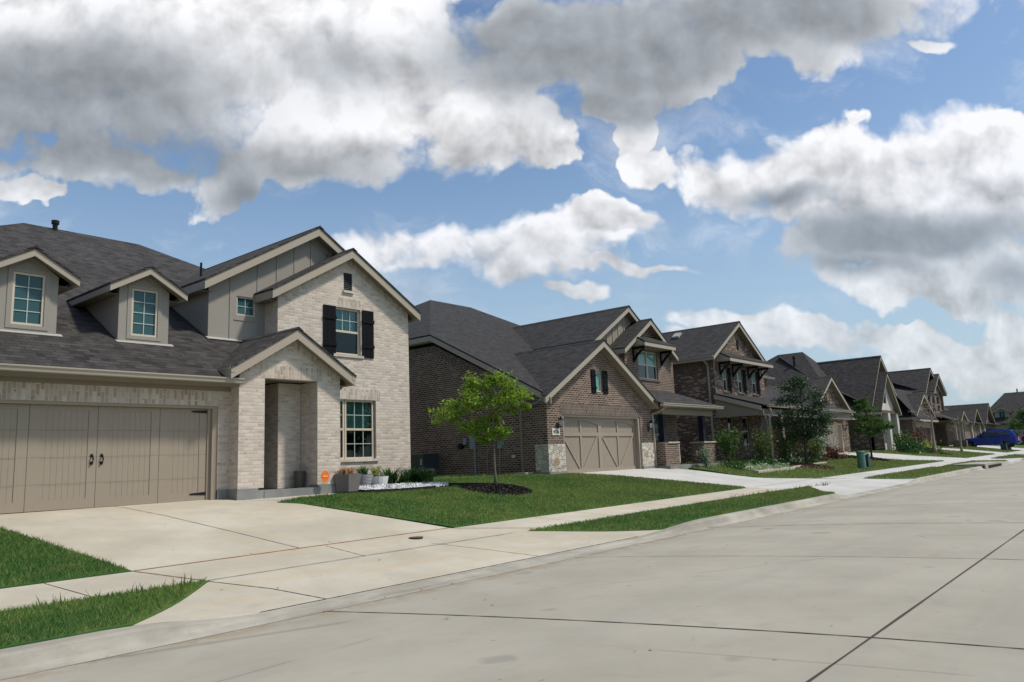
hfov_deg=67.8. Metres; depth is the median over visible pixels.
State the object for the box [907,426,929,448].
shrub
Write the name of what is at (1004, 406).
stucco house
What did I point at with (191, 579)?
weeds
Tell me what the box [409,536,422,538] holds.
drain lid
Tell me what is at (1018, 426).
tree
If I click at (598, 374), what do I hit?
window
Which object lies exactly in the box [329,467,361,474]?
dried plant
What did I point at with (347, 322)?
window
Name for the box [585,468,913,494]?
driveway
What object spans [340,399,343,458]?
window
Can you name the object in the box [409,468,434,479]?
planter
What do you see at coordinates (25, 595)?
sidewalk
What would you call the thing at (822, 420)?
tree
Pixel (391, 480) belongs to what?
agave
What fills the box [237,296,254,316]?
window
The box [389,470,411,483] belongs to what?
agave
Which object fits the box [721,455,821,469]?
ground cover
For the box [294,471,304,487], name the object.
planter
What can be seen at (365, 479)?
planter
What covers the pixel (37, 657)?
kerb
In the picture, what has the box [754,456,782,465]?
shrub
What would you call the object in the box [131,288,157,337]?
window
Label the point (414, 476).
agave
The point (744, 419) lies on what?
window
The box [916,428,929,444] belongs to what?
garage door
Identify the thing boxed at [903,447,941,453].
ground cover
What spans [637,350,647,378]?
window
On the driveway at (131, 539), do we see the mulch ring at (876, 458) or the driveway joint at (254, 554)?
the driveway joint at (254, 554)
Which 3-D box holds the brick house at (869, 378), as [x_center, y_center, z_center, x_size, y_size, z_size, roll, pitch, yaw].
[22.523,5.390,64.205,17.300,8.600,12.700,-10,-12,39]
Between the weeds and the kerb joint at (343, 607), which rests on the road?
the kerb joint at (343, 607)
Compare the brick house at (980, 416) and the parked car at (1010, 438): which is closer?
the parked car at (1010, 438)
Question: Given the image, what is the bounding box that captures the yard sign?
[321,471,328,494]
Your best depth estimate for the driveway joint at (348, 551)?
12.44 m
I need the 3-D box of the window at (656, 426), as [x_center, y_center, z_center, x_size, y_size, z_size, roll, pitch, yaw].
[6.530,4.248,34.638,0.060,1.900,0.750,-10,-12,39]
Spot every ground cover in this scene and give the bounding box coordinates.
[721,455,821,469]
[794,453,856,461]
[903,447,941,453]
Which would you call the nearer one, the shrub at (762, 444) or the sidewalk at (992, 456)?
the shrub at (762, 444)
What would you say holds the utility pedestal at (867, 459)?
on the lawn at (15, 644)
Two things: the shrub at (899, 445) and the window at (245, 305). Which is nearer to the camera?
the window at (245, 305)
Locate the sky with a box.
[0,0,1023,406]
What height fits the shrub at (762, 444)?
2.218 m
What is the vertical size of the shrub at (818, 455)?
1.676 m
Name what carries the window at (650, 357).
in the brick house at (605, 396)
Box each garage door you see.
[0,404,206,513]
[563,417,636,472]
[819,425,839,453]
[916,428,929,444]
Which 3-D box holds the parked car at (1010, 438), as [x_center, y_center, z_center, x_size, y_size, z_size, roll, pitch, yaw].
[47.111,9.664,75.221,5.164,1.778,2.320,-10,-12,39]
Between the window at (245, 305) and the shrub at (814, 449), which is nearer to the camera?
the window at (245, 305)
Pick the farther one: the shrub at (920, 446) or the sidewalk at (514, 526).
the shrub at (920, 446)
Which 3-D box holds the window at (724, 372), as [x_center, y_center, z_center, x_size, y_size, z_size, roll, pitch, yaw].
[11.051,2.032,39.637,0.170,1.325,0.710,-10,-12,39]
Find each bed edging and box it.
[354,486,435,493]
[423,483,470,486]
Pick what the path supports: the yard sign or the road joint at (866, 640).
the yard sign
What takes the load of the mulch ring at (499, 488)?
on the lawn at (15, 644)
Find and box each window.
[10,271,45,326]
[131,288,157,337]
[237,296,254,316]
[334,307,363,358]
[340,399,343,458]
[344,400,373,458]
[596,371,601,391]
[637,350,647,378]
[646,352,656,379]
[653,414,659,441]
[722,367,729,392]
[727,417,733,445]
[737,370,744,394]
[742,417,748,444]
[752,372,758,395]
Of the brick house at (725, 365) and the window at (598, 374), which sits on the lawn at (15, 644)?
the brick house at (725, 365)
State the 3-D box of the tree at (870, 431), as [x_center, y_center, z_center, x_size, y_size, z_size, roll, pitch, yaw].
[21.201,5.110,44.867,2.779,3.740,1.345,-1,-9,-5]
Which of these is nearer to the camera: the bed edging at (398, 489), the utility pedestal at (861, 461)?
the bed edging at (398, 489)
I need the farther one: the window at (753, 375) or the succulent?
the window at (753, 375)
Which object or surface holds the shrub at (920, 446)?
on the lawn at (15, 644)
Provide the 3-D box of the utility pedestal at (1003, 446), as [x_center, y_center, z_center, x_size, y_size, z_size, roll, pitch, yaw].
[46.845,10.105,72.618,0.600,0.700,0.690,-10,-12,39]
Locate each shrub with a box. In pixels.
[694,445,712,466]
[709,426,744,463]
[748,418,780,461]
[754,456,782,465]
[775,431,798,462]
[794,435,827,461]
[797,433,829,459]
[821,443,850,458]
[887,437,918,451]
[892,428,915,449]
[906,436,928,448]
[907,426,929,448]
[907,438,940,449]
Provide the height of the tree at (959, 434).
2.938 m
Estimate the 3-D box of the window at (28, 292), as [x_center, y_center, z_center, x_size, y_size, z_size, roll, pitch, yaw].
[-9.707,-0.833,15.286,0.060,1.060,0.580,-10,-12,39]
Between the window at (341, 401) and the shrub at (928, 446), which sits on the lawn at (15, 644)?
the shrub at (928, 446)
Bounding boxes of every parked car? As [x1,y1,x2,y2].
[965,429,1021,446]
[1015,436,1023,444]
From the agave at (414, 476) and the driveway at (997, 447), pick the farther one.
the driveway at (997, 447)
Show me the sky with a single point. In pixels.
(831, 180)
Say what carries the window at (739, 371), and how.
in the brick house at (725, 365)
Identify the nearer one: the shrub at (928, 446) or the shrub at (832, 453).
the shrub at (832, 453)
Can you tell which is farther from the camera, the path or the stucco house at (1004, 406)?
the stucco house at (1004, 406)
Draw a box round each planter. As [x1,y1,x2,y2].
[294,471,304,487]
[334,473,360,491]
[359,474,372,485]
[371,476,388,484]
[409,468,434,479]
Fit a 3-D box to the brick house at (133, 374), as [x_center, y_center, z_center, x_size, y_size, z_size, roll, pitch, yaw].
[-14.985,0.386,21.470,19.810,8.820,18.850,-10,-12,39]
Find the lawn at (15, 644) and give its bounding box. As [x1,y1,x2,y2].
[0,445,1023,648]
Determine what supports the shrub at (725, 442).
on the lawn at (15, 644)
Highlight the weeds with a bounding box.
[33,482,827,604]
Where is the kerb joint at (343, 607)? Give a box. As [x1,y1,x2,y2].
[2,493,874,679]
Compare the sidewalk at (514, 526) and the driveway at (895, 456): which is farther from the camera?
the driveway at (895, 456)
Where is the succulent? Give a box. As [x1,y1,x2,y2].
[369,465,381,476]
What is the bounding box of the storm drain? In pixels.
[952,461,1003,468]
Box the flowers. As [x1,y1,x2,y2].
[743,462,789,470]
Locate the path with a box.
[267,493,335,500]
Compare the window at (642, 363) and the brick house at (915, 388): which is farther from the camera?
the brick house at (915, 388)
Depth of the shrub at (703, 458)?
31.90 m
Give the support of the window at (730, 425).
in the brick house at (725, 365)
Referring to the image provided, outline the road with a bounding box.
[0,461,1023,681]
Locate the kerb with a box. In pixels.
[0,458,1023,679]
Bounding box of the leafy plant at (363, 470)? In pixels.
[355,465,370,474]
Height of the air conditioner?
0.950 m
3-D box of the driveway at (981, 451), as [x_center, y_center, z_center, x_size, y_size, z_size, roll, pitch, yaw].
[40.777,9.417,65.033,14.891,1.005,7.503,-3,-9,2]
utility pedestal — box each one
[856,451,866,468]
[865,453,870,466]
[1000,444,1007,449]
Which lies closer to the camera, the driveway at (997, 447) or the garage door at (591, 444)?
the garage door at (591, 444)
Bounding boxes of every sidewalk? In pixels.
[0,571,171,610]
[454,488,784,533]
[824,461,963,477]
[971,454,1005,457]
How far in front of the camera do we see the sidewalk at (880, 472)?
37.31 m
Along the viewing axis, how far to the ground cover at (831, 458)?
42.21 m
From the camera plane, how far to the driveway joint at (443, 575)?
10.68 m
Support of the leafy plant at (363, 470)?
in the planter at (365, 479)
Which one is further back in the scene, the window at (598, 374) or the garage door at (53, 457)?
the window at (598, 374)
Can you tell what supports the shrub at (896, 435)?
on the lawn at (15, 644)
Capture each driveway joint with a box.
[45,465,936,598]
[133,528,444,580]
[262,536,636,611]
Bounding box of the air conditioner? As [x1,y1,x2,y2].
[411,453,439,475]
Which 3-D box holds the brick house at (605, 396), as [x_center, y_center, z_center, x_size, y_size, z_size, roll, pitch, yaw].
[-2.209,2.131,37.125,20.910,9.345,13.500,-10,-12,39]
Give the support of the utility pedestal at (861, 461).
on the lawn at (15, 644)
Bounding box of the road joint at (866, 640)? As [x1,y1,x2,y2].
[329,468,1023,681]
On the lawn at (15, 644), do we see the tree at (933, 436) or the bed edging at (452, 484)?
the bed edging at (452, 484)
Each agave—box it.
[379,466,402,483]
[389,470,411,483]
[399,466,430,481]
[418,467,438,481]
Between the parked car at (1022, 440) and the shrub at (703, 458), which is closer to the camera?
the shrub at (703, 458)
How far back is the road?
7.26 m
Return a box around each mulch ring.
[459,483,532,494]
[786,462,834,469]
[855,456,889,460]
[926,451,951,454]
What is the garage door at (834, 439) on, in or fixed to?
in the brick house at (725, 365)
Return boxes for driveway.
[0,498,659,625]
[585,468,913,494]
[838,453,1021,461]
[937,448,1023,454]
[950,445,1023,449]
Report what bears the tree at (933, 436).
on the mulch ring at (940, 453)
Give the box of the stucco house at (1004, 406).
[990,389,1023,436]
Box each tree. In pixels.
[427,368,533,484]
[767,375,836,463]
[849,397,896,456]
[909,402,948,451]
[946,418,969,450]
[1004,407,1023,433]
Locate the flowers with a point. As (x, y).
(761, 467)
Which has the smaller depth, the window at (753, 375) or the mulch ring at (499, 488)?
the mulch ring at (499, 488)
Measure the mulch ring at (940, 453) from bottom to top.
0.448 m
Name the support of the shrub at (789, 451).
on the mulch ring at (809, 465)
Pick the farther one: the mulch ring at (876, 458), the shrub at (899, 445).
the shrub at (899, 445)
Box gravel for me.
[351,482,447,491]
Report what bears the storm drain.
on the kerb
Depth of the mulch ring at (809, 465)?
35.71 m
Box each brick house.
[0,220,420,513]
[408,300,727,475]
[662,321,855,462]
[763,352,901,451]
[888,368,967,446]
[944,403,1000,444]
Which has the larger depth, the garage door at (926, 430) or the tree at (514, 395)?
the garage door at (926, 430)
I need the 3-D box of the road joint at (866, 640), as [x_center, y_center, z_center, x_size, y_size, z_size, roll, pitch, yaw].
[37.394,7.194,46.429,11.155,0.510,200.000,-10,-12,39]
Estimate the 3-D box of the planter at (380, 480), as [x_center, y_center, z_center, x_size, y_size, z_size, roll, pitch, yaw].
[-3.613,3.760,20.476,0.591,0.240,0.600,-10,-12,39]
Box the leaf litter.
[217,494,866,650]
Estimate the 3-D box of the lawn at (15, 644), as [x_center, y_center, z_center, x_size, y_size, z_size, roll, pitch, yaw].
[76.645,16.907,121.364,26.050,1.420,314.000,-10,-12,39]

